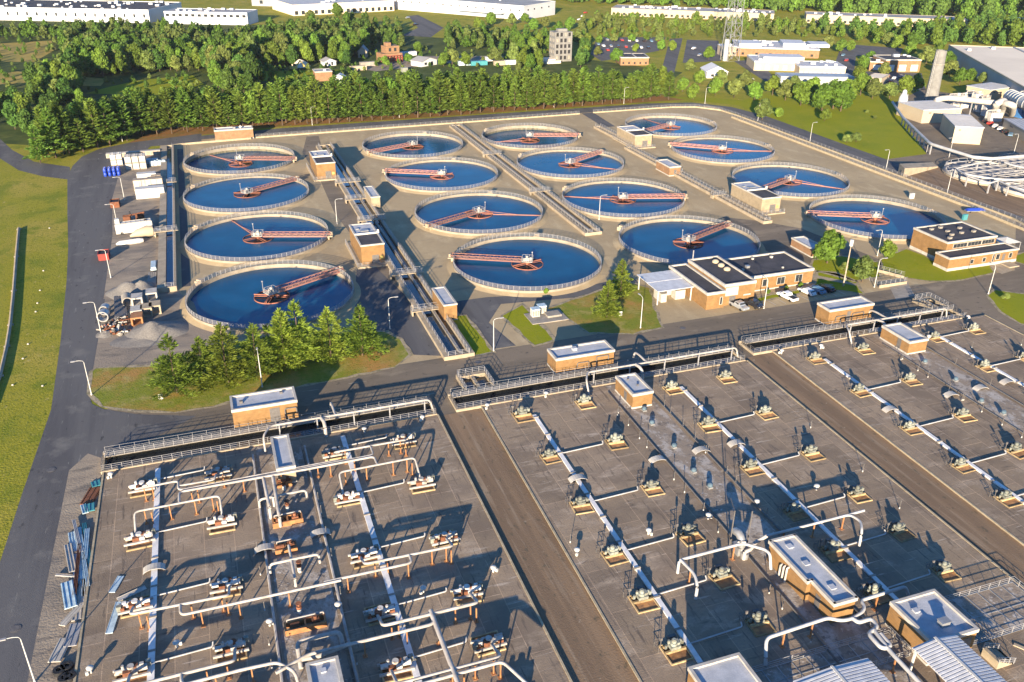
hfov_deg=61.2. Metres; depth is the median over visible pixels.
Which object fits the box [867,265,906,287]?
railed ramp
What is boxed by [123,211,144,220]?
rusty machine
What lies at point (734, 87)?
shade tree
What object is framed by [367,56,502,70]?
parking lot
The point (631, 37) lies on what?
shade tree
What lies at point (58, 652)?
sheet metal
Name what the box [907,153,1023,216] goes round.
industrial apron
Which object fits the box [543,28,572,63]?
concrete shell
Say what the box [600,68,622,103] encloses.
pine tree
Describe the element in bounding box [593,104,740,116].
boundary wall
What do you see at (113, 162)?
storage tote
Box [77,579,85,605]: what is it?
sheet metal
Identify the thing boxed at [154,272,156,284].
concrete beam
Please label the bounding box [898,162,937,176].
ramp wall
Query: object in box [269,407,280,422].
door
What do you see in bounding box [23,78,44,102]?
deciduous tree
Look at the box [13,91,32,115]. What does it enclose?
deciduous tree
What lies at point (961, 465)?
surface mixer
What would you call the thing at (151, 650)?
air header
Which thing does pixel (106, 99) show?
pine tree
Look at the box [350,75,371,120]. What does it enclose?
pine tree
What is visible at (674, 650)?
surface mixer
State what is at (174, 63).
deciduous tree
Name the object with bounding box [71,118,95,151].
pine tree
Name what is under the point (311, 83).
pine tree
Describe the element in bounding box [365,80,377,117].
pine tree
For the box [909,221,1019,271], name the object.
control building
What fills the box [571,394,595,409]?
surface mixer
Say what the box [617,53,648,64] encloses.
office
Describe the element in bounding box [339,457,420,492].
pipe run
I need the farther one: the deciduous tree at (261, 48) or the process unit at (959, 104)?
the deciduous tree at (261, 48)
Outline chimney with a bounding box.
[923,50,946,100]
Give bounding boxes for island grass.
[91,331,407,411]
[453,315,490,354]
[503,305,552,344]
[548,283,660,333]
[758,272,862,300]
[812,256,878,279]
[882,249,992,280]
[988,290,1023,323]
[1016,253,1023,263]
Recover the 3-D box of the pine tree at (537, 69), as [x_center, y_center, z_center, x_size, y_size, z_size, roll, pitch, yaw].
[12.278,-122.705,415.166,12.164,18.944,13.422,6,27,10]
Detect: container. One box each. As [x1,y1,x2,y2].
[350,65,366,70]
[359,61,377,65]
[401,51,416,55]
[401,67,407,71]
[458,60,471,65]
[470,60,487,65]
[493,60,504,65]
[504,59,515,64]
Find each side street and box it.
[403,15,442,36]
[663,38,682,72]
[836,48,856,75]
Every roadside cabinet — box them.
[909,193,914,198]
[961,214,968,219]
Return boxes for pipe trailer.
[964,208,985,212]
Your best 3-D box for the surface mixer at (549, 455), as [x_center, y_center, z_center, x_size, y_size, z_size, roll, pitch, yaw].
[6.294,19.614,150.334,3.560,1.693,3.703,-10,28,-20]
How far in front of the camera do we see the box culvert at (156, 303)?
202.66 m
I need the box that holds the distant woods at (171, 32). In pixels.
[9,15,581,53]
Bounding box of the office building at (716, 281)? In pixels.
[668,250,814,309]
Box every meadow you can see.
[86,75,203,94]
[257,70,344,80]
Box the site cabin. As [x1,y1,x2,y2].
[870,73,889,83]
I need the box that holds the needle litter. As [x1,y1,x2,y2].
[129,94,686,142]
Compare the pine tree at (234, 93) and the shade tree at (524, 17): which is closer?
the pine tree at (234, 93)
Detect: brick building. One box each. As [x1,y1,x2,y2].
[305,655,343,681]
[687,652,761,681]
[767,533,857,623]
[885,589,979,665]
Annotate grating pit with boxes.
[751,626,912,681]
[944,576,1023,644]
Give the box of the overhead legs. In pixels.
[901,119,928,150]
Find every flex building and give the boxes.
[611,4,773,21]
[804,11,967,26]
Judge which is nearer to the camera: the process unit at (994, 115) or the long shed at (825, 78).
the process unit at (994, 115)
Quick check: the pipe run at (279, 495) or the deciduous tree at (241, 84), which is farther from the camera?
the deciduous tree at (241, 84)
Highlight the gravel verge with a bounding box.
[27,454,101,681]
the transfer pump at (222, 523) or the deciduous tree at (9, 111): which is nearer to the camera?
the transfer pump at (222, 523)
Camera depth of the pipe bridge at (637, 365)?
177.28 m
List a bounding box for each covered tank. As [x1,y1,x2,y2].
[942,158,1023,185]
[990,170,1023,197]
[995,153,1023,171]
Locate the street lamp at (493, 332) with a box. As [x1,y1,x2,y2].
[493,317,503,350]
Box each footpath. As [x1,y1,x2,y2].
[812,275,857,285]
[888,280,914,299]
[990,264,1011,273]
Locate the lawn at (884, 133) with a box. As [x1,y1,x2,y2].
[661,89,925,158]
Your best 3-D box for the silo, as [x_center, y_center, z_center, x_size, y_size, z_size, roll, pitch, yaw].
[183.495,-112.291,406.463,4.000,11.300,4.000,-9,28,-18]
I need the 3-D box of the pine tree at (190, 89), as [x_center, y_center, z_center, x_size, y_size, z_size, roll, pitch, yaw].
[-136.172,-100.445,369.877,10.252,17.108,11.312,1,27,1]
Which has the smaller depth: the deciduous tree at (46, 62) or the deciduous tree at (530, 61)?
the deciduous tree at (46, 62)
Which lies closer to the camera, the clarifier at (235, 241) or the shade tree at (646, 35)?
the clarifier at (235, 241)
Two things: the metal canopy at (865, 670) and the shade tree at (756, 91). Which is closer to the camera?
the metal canopy at (865, 670)
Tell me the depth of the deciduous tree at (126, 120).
350.08 m
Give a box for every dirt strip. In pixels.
[440,409,638,681]
[746,353,1023,584]
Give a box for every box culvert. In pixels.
[130,305,142,319]
[130,311,143,326]
[131,292,143,305]
[140,302,152,316]
[145,287,157,301]
[149,300,161,314]
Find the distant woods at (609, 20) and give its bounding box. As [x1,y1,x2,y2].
[603,10,912,42]
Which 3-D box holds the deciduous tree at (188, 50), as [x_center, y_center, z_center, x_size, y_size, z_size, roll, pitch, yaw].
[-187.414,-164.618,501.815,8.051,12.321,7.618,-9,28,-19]
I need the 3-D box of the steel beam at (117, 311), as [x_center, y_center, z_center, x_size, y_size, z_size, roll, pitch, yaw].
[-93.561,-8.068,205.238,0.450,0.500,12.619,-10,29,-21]
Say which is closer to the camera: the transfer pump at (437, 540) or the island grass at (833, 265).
the transfer pump at (437, 540)
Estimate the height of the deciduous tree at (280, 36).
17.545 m
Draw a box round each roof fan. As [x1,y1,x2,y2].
[690,467,696,473]
[706,482,712,489]
[1000,409,1006,415]
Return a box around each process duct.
[891,101,1023,165]
[933,95,995,114]
[953,161,989,177]
[957,169,1023,195]
[992,98,1009,111]
[1000,100,1016,116]
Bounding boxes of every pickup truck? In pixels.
[729,300,749,310]
[742,298,763,308]
[777,290,798,301]
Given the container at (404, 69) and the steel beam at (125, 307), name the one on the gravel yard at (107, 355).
the steel beam at (125, 307)
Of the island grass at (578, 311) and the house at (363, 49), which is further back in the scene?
the house at (363, 49)
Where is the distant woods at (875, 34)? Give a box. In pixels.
[587,10,957,42]
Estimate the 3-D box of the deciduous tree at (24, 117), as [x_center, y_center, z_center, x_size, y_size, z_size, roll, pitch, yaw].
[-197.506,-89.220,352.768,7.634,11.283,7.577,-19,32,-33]
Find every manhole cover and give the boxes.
[9,624,20,632]
[47,467,55,471]
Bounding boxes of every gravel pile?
[96,330,114,337]
[105,282,135,299]
[109,335,171,347]
[124,321,188,340]
[133,280,158,297]
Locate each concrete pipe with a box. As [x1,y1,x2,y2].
[96,309,109,321]
[99,303,110,314]
[121,292,131,306]
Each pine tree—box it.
[22,124,52,162]
[32,105,57,154]
[37,107,70,157]
[47,100,78,153]
[56,113,77,153]
[66,110,73,121]
[68,99,93,145]
[69,116,89,150]
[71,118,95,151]
[80,98,116,147]
[92,99,129,145]
[100,95,117,138]
[105,108,126,140]
[110,94,116,110]
[111,94,135,119]
[114,100,139,140]
[122,87,131,112]
[127,91,154,136]
[131,88,153,133]
[135,86,147,107]
[141,87,154,117]
[144,96,165,134]
[144,333,203,400]
[147,95,168,131]
[155,87,183,133]
[157,91,173,129]
[164,77,187,114]
[172,87,200,131]
[179,80,194,101]
[184,336,224,382]
[185,85,196,102]
[189,92,201,128]
[191,95,214,130]
[194,321,257,391]
[198,89,231,127]
[201,85,222,127]
[211,84,222,124]
[218,93,232,126]
[219,100,238,126]
[223,86,233,106]
[228,87,245,124]
[228,91,255,125]
[233,322,278,380]
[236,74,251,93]
[248,97,266,126]
[249,82,270,123]
[254,323,285,363]
[256,307,314,375]
[261,95,275,125]
[263,82,280,123]
[268,77,294,124]
[277,298,328,369]
[278,77,292,122]
[283,85,305,123]
[284,75,294,92]
[290,79,306,121]
[296,85,318,123]
[300,75,315,96]
[300,76,328,123]
[309,305,353,364]
[317,81,341,122]
[324,75,349,121]
[337,75,353,119]
[338,83,362,121]
[340,302,389,361]
[348,70,357,84]
[349,72,375,117]
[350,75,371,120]
[362,87,381,119]
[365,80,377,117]
[370,72,384,101]
[374,91,391,119]
[377,78,391,110]
[381,70,392,86]
[385,88,402,118]
[393,70,404,87]
[398,72,416,115]
[398,88,410,117]
[404,69,424,114]
[406,77,430,117]
[416,73,426,84]
[419,85,439,116]
[426,71,452,115]
[428,70,448,113]
[440,77,458,114]
[449,68,465,111]
[450,78,473,114]
[462,80,479,113]
[463,71,484,107]
[473,74,488,111]
[475,77,490,110]
[477,68,489,107]
[485,75,505,111]
[498,68,510,91]
[498,81,509,110]
[499,77,510,98]
[501,64,512,90]
[507,79,522,109]
[508,70,521,96]
[510,76,522,107]
[519,66,531,92]
[519,69,533,107]
[519,82,536,109]
[528,74,540,106]
[529,77,542,108]
[531,65,542,97]
[533,69,555,108]
[540,73,555,106]
[545,72,568,108]
[557,70,568,102]
[558,77,573,106]
[563,69,582,105]
[567,72,581,102]
[571,67,595,105]
[586,77,600,104]
[590,279,622,317]
[594,65,603,101]
[595,73,611,103]
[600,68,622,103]
[606,258,636,297]
[614,77,629,101]
[616,70,626,89]
[624,74,634,100]
[625,77,640,101]
[633,70,640,98]
[637,74,652,101]
[638,65,653,98]
[643,62,661,99]
[661,70,678,99]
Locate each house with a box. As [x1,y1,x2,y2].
[213,125,253,139]
[229,386,298,429]
[306,150,336,181]
[319,57,335,65]
[345,222,388,268]
[358,44,367,57]
[376,42,402,62]
[410,56,437,66]
[547,340,614,374]
[612,125,655,148]
[728,181,784,215]
[815,296,874,325]
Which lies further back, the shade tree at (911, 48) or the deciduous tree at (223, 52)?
the shade tree at (911, 48)
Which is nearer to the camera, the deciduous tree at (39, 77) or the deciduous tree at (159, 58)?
the deciduous tree at (39, 77)
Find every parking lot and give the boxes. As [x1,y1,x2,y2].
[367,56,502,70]
[591,37,664,60]
[683,40,720,62]
[735,60,771,81]
[852,45,902,55]
[866,71,925,89]
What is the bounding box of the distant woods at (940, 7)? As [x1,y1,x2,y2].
[568,0,1023,17]
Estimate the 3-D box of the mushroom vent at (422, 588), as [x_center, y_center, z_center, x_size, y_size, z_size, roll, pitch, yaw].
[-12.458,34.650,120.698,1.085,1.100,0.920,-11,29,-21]
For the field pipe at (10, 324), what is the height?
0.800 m
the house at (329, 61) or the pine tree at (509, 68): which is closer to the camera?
the pine tree at (509, 68)
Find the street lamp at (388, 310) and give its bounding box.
[388,296,397,328]
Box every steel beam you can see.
[114,296,116,316]
[116,296,118,316]
[118,296,120,315]
[119,296,122,315]
[124,299,127,315]
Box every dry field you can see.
[0,41,55,61]
[0,71,24,84]
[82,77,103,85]
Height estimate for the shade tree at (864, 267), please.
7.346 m
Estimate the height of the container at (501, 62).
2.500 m
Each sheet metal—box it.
[48,637,70,662]
[55,574,78,577]
[59,601,83,625]
[61,580,76,609]
[62,623,81,646]
[64,543,75,572]
[68,531,81,587]
[71,585,82,621]
[72,519,82,552]
[72,543,80,594]
[76,526,85,595]
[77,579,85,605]
[79,535,89,585]
[80,487,99,504]
[80,503,88,513]
[82,523,92,569]
[82,528,89,558]
[85,502,94,511]
[91,479,100,486]
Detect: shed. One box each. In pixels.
[312,68,331,80]
[336,73,345,80]
[363,186,380,208]
[432,286,457,320]
[656,159,680,175]
[775,72,854,84]
[790,236,816,257]
[896,100,962,122]
[939,113,984,144]
[966,82,1009,99]
[1003,118,1023,141]
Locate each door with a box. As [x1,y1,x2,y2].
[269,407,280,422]
[325,171,331,177]
[372,255,378,262]
[769,204,775,210]
[813,593,820,609]
[846,311,850,321]
[896,338,901,348]
[898,65,905,70]
[910,65,917,70]
[963,637,971,645]
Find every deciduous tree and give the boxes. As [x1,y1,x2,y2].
[0,91,12,119]
[1,100,19,128]
[5,85,16,102]
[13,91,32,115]
[16,108,33,132]
[21,63,36,86]
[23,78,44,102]
[26,83,39,104]
[33,73,48,93]
[37,66,53,77]
[37,94,54,110]
[42,58,50,70]
[43,74,52,81]
[46,78,58,104]
[46,87,58,103]
[49,58,60,78]
[54,53,61,63]
[55,77,74,103]
[57,61,80,87]
[59,47,80,69]
[61,42,72,51]
[64,102,75,117]
[67,43,82,71]
[69,78,78,90]
[73,36,86,48]
[73,43,81,57]
[74,68,82,86]
[74,88,84,104]
[78,48,90,72]
[81,56,98,76]
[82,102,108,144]
[89,45,109,76]
[91,38,101,50]
[99,41,109,51]
[105,49,115,68]
[109,62,116,73]
[110,43,122,53]
[114,50,128,74]
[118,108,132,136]
[124,44,132,54]
[126,59,131,71]
[129,42,143,70]
[139,50,156,72]
[150,42,158,50]
[152,38,161,43]
[153,49,164,70]
[160,39,172,52]
[163,44,174,69]
[169,55,181,69]
[171,36,185,55]
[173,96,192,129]
[175,47,183,68]
[181,33,191,45]
[183,46,191,61]
[183,54,192,71]
[186,42,198,65]
[190,47,201,69]
[198,44,207,67]
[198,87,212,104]
[205,44,213,66]
[206,35,217,45]
[206,53,224,72]
[207,58,220,82]
[208,64,221,87]
[209,46,217,55]
[216,44,230,63]
[216,74,222,89]
[219,66,235,89]
[225,41,233,54]
[228,60,241,69]
[229,67,240,88]
[232,54,244,61]
[233,41,243,56]
[235,66,242,81]
[239,32,247,46]
[239,48,248,56]
[240,51,261,81]
[240,90,261,125]
[243,71,255,88]
[244,34,258,58]
[244,43,254,51]
[254,28,268,43]
[255,58,265,82]
[257,44,266,57]
[259,51,264,64]
[262,53,271,67]
[266,40,279,64]
[268,65,276,80]
[276,32,288,44]
[278,40,287,62]
[278,52,285,65]
[284,28,294,44]
[284,44,298,63]
[291,34,305,48]
[297,38,304,59]
[299,41,313,62]
[309,32,322,54]
[314,31,322,44]
[314,42,324,61]
[327,39,337,59]
[334,35,343,51]
[337,41,350,60]
[341,49,350,63]
[349,30,360,55]
[362,76,372,88]
[383,77,397,101]
[389,85,404,116]
[421,87,430,112]
[442,70,451,81]
[489,40,495,48]
[498,39,504,49]
[503,38,507,49]
[507,42,518,59]
[512,33,519,44]
[515,61,520,70]
[517,35,525,46]
[518,46,527,68]
[524,53,535,69]
[525,44,529,53]
[527,36,533,43]
[530,40,537,52]
[533,48,543,66]
[535,32,544,47]
[544,36,548,49]
[575,47,585,66]
[579,37,584,46]
[582,37,590,49]
[584,32,591,41]
[584,48,589,64]
[656,66,668,94]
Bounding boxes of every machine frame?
[272,510,303,528]
[274,538,297,555]
[276,476,291,487]
[284,611,326,635]
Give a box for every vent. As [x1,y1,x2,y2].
[85,665,93,675]
[107,472,112,478]
[172,639,182,647]
[266,618,274,626]
[334,601,341,608]
[419,585,425,594]
[490,565,497,572]
[574,547,579,555]
[646,528,652,535]
[671,443,676,448]
[706,512,712,518]
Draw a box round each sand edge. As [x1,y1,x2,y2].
[87,330,413,412]
[453,315,495,356]
[501,303,556,346]
[547,280,664,333]
[755,270,865,302]
[810,255,882,281]
[879,248,996,281]
[986,289,1023,323]
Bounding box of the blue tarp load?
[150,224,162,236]
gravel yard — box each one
[93,197,217,368]
[104,148,160,298]
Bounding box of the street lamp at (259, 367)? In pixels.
[256,347,262,386]
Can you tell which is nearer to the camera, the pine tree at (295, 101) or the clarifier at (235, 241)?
the clarifier at (235, 241)
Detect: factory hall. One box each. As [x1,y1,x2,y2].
[732,39,829,58]
[746,53,804,70]
[794,60,846,72]
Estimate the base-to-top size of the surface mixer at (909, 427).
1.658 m
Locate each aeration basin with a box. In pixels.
[73,414,572,681]
[481,360,1023,681]
[772,314,1023,545]
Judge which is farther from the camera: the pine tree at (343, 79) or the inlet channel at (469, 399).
the pine tree at (343, 79)
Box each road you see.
[0,134,200,681]
[0,139,69,178]
[96,218,1023,585]
[133,102,1022,217]
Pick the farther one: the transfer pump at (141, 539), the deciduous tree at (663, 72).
the deciduous tree at (663, 72)
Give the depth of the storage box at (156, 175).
296.17 m
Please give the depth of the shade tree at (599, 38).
605.74 m
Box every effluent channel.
[154,145,177,292]
[316,144,474,360]
[449,123,601,235]
[594,124,632,145]
[624,144,771,223]
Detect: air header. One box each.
[147,466,213,680]
[340,434,466,681]
[533,414,742,663]
[679,386,930,599]
[824,359,1023,504]
[939,328,1023,386]
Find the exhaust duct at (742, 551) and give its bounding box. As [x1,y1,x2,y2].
[729,498,767,559]
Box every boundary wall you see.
[172,137,250,145]
[255,111,579,137]
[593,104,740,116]
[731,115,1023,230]
[741,116,1023,224]
[1013,643,1023,649]
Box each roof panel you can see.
[105,601,120,633]
[108,576,123,592]
[117,585,146,601]
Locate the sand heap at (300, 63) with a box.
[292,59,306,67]
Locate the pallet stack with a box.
[150,260,156,270]
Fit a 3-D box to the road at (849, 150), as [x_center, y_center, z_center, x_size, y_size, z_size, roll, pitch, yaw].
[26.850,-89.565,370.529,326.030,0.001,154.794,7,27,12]
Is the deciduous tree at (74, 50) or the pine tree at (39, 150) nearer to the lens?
the pine tree at (39, 150)
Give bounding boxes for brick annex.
[717,44,736,55]
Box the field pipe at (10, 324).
[0,227,20,379]
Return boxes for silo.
[896,90,908,113]
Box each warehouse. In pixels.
[0,0,181,22]
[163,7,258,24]
[251,0,271,5]
[272,0,393,15]
[394,0,555,19]
[948,45,1023,92]
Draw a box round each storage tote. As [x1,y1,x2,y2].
[109,154,115,159]
[111,160,116,165]
[116,153,121,159]
[116,160,122,165]
[124,155,131,163]
[125,163,132,169]
[131,155,138,162]
[132,163,139,169]
[138,154,145,162]
[140,162,146,168]
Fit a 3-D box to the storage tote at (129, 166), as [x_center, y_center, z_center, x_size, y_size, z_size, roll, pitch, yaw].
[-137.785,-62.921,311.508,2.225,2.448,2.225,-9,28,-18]
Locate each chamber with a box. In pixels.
[456,366,494,390]
[912,292,947,309]
[981,643,1015,669]
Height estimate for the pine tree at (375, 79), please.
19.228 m
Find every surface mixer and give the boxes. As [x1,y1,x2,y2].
[507,405,534,422]
[535,447,561,464]
[565,494,594,514]
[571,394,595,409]
[595,542,628,566]
[600,432,628,450]
[622,585,659,613]
[636,478,664,496]
[653,633,693,665]
[659,380,683,394]
[670,521,705,546]
[693,415,721,432]
[702,563,740,590]
[713,369,737,383]
[735,458,764,476]
[739,608,776,636]
[751,404,778,420]
[777,501,809,521]
[795,444,825,461]
[802,351,826,364]
[813,537,850,562]
[842,484,872,503]
[846,383,871,397]
[851,342,875,354]
[856,580,892,605]
[881,520,916,542]
[895,420,923,435]
[896,372,922,386]
[924,331,944,342]
[925,559,961,582]
[945,456,975,473]
[948,407,977,422]
[962,322,985,334]
[972,359,995,372]
[989,488,1022,507]
[1000,441,1023,459]
[1013,350,1023,360]
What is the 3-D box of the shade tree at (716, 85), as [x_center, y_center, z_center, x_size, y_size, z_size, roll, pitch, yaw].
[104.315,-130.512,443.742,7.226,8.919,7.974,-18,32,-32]
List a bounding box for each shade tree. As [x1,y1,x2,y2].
[305,10,314,18]
[331,2,342,15]
[381,56,389,65]
[403,53,412,61]
[413,41,422,50]
[438,52,448,65]
[446,48,459,64]
[459,51,470,64]
[473,17,482,28]
[485,12,495,24]
[487,47,501,59]
[506,13,516,22]
[520,12,528,21]
[528,18,537,29]
[541,16,550,26]
[553,21,563,29]
[565,16,575,28]
[594,12,603,24]
[594,46,602,55]
[595,35,602,42]
[610,33,617,41]
[610,47,623,62]
[628,33,635,41]
[632,43,639,50]
[643,32,649,39]
[655,33,663,40]
[657,39,665,50]
[668,40,676,50]
[676,77,688,91]
[685,59,696,70]
[686,83,699,98]
[693,70,705,84]
[703,46,715,58]
[708,77,723,94]
[713,69,727,82]
[727,78,741,97]
[739,70,753,88]
[748,81,763,99]
[754,98,773,119]
[764,74,781,94]
[775,79,794,99]
[775,107,783,116]
[790,75,800,84]
[792,81,812,105]
[806,76,820,93]
[811,83,834,110]
[812,229,846,262]
[819,108,831,120]
[823,35,833,46]
[829,79,840,108]
[831,81,856,111]
[835,38,846,52]
[839,262,848,269]
[842,134,852,142]
[843,79,857,96]
[846,40,855,49]
[851,132,861,140]
[852,65,866,76]
[852,255,874,281]
[854,72,871,94]
[858,55,870,67]
[866,51,875,56]
[867,78,883,98]
[878,62,891,73]
[879,239,897,257]
[881,82,898,98]
[882,32,893,45]
[890,35,903,47]
[897,75,915,92]
[904,41,916,53]
[907,31,920,44]
[913,73,925,91]
[917,45,935,64]
[933,42,945,49]
[943,59,958,77]
[945,50,956,61]
[951,67,968,84]
[966,68,976,80]
[977,72,986,82]
[1001,292,1010,299]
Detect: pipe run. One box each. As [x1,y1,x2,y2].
[126,648,299,681]
[129,579,340,631]
[133,495,222,533]
[134,459,337,501]
[178,456,377,503]
[230,439,407,481]
[258,490,307,507]
[262,475,281,527]
[268,544,320,586]
[275,592,478,674]
[295,630,349,669]
[324,537,453,592]
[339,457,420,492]
[390,643,526,681]
[428,609,459,681]
[676,542,771,599]
[764,586,909,665]
[767,509,864,545]
[852,617,921,681]
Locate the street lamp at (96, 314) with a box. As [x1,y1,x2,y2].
[83,302,100,331]
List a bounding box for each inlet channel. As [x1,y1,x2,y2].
[100,394,436,474]
[448,343,745,411]
[738,303,966,355]
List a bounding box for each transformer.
[530,306,539,316]
[537,303,546,313]
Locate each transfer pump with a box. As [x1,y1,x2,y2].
[112,658,150,681]
[116,594,152,618]
[124,528,155,551]
[128,477,157,497]
[204,464,231,483]
[207,512,236,534]
[210,574,242,599]
[212,635,248,663]
[321,446,347,460]
[333,490,361,507]
[348,544,379,569]
[363,601,397,626]
[377,653,414,681]
[390,432,416,449]
[407,474,435,493]
[429,529,459,547]
[450,580,483,605]
[470,630,506,657]
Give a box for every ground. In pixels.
[0,0,1023,559]
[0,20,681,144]
[160,103,1015,363]
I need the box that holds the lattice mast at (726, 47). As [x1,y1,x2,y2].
[720,0,744,61]
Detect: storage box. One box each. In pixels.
[106,149,160,157]
[133,176,162,190]
[135,184,164,198]
[136,171,155,177]
[151,173,160,176]
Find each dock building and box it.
[868,57,882,70]
[873,54,921,71]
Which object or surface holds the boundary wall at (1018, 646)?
on the plant road at (436, 380)
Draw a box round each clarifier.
[178,173,313,216]
[179,143,299,177]
[179,210,334,266]
[180,259,360,335]
[358,130,466,161]
[381,157,502,194]
[409,190,547,238]
[447,232,607,296]
[479,123,581,151]
[513,147,627,181]
[558,178,688,221]
[613,215,765,269]
[621,113,720,138]
[667,135,778,166]
[727,162,853,200]
[802,194,945,243]
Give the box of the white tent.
[996,237,1020,247]
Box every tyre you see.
[52,665,64,676]
[57,672,70,681]
[60,660,73,671]
[63,670,76,681]
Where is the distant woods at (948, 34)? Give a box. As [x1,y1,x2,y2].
[819,9,1023,46]
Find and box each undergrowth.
[0,28,675,86]
[0,28,680,89]
[0,29,678,92]
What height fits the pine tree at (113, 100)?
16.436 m
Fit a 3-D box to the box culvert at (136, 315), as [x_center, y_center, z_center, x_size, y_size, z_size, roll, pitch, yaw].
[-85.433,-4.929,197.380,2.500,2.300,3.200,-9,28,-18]
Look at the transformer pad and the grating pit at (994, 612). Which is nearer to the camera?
the grating pit at (994, 612)
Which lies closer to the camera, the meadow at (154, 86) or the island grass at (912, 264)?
the island grass at (912, 264)
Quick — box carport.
[637,270,693,304]
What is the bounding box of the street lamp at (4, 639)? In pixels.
[0,637,35,681]
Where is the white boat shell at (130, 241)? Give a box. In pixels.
[116,238,143,245]
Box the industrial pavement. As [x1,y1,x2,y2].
[887,90,1023,174]
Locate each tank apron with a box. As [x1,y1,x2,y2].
[177,149,190,286]
[355,267,440,355]
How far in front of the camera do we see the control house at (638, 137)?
347.92 m
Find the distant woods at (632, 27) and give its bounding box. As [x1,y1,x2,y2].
[587,11,835,36]
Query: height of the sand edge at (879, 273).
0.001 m
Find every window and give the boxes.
[165,17,199,22]
[762,279,767,286]
[776,276,784,284]
[795,274,802,281]
[873,65,880,69]
[953,242,967,247]
[967,240,981,245]
[981,238,994,244]
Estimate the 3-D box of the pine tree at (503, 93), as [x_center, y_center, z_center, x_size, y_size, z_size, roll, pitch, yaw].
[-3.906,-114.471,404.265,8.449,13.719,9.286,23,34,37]
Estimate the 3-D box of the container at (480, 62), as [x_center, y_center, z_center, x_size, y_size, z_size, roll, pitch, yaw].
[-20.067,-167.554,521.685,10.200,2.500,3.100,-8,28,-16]
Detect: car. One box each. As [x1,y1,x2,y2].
[797,287,816,295]
[808,285,826,294]
[817,283,835,292]
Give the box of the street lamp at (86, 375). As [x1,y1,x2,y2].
[70,361,92,394]
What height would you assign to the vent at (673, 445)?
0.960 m
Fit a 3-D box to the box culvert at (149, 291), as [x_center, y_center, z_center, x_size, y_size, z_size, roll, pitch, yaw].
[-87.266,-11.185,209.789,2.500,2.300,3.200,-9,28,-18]
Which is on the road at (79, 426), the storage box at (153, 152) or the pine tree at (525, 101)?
the storage box at (153, 152)
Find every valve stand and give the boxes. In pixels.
[281,479,285,490]
[284,499,289,510]
[295,601,301,614]
[296,560,301,572]
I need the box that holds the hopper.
[130,226,153,236]
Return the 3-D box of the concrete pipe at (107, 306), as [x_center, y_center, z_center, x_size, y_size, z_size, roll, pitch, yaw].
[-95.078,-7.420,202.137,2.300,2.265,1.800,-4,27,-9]
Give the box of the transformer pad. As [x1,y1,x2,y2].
[524,309,567,324]
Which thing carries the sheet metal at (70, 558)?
on the sheet metal at (72, 537)
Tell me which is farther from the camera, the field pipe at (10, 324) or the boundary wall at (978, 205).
the boundary wall at (978, 205)
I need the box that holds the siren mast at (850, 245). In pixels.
[842,239,853,285]
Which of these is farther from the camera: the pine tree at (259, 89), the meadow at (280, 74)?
the meadow at (280, 74)
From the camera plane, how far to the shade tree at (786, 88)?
431.61 m
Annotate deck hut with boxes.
[270,434,296,482]
[615,372,653,408]
[880,322,928,354]
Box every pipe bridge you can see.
[263,399,433,451]
[586,347,737,394]
[846,308,946,343]
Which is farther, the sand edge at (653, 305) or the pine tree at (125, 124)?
the pine tree at (125, 124)
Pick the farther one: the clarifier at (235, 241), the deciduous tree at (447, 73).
the deciduous tree at (447, 73)
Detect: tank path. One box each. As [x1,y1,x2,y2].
[302,136,397,286]
[456,276,637,348]
[582,113,613,126]
[723,217,878,264]
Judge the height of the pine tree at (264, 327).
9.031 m
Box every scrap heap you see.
[96,323,116,330]
[105,319,127,327]
[110,325,130,335]
[113,313,130,321]
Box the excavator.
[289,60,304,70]
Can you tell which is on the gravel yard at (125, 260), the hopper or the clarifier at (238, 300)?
the hopper
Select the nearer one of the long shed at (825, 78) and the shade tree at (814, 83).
the shade tree at (814, 83)
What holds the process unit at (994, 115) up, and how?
on the industrial pavement
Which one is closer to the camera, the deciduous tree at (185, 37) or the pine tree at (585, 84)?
the pine tree at (585, 84)
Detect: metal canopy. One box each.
[793,658,889,681]
[908,634,1006,681]
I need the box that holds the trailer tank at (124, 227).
[114,218,152,234]
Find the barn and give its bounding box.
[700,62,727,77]
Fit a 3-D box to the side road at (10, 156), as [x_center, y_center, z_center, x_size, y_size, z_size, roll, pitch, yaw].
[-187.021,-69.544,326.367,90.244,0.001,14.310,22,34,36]
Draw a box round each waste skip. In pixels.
[97,249,109,260]
[109,198,119,207]
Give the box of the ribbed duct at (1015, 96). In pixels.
[1003,89,1023,117]
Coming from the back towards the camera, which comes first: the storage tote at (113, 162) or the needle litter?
the needle litter
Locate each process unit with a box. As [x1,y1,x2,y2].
[947,93,962,103]
[951,102,962,107]
[961,92,969,96]
[961,102,972,107]
[971,91,982,97]
[973,104,981,111]
[980,104,991,115]
[981,94,990,98]
[984,109,1003,121]
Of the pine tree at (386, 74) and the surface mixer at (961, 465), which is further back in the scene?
the pine tree at (386, 74)

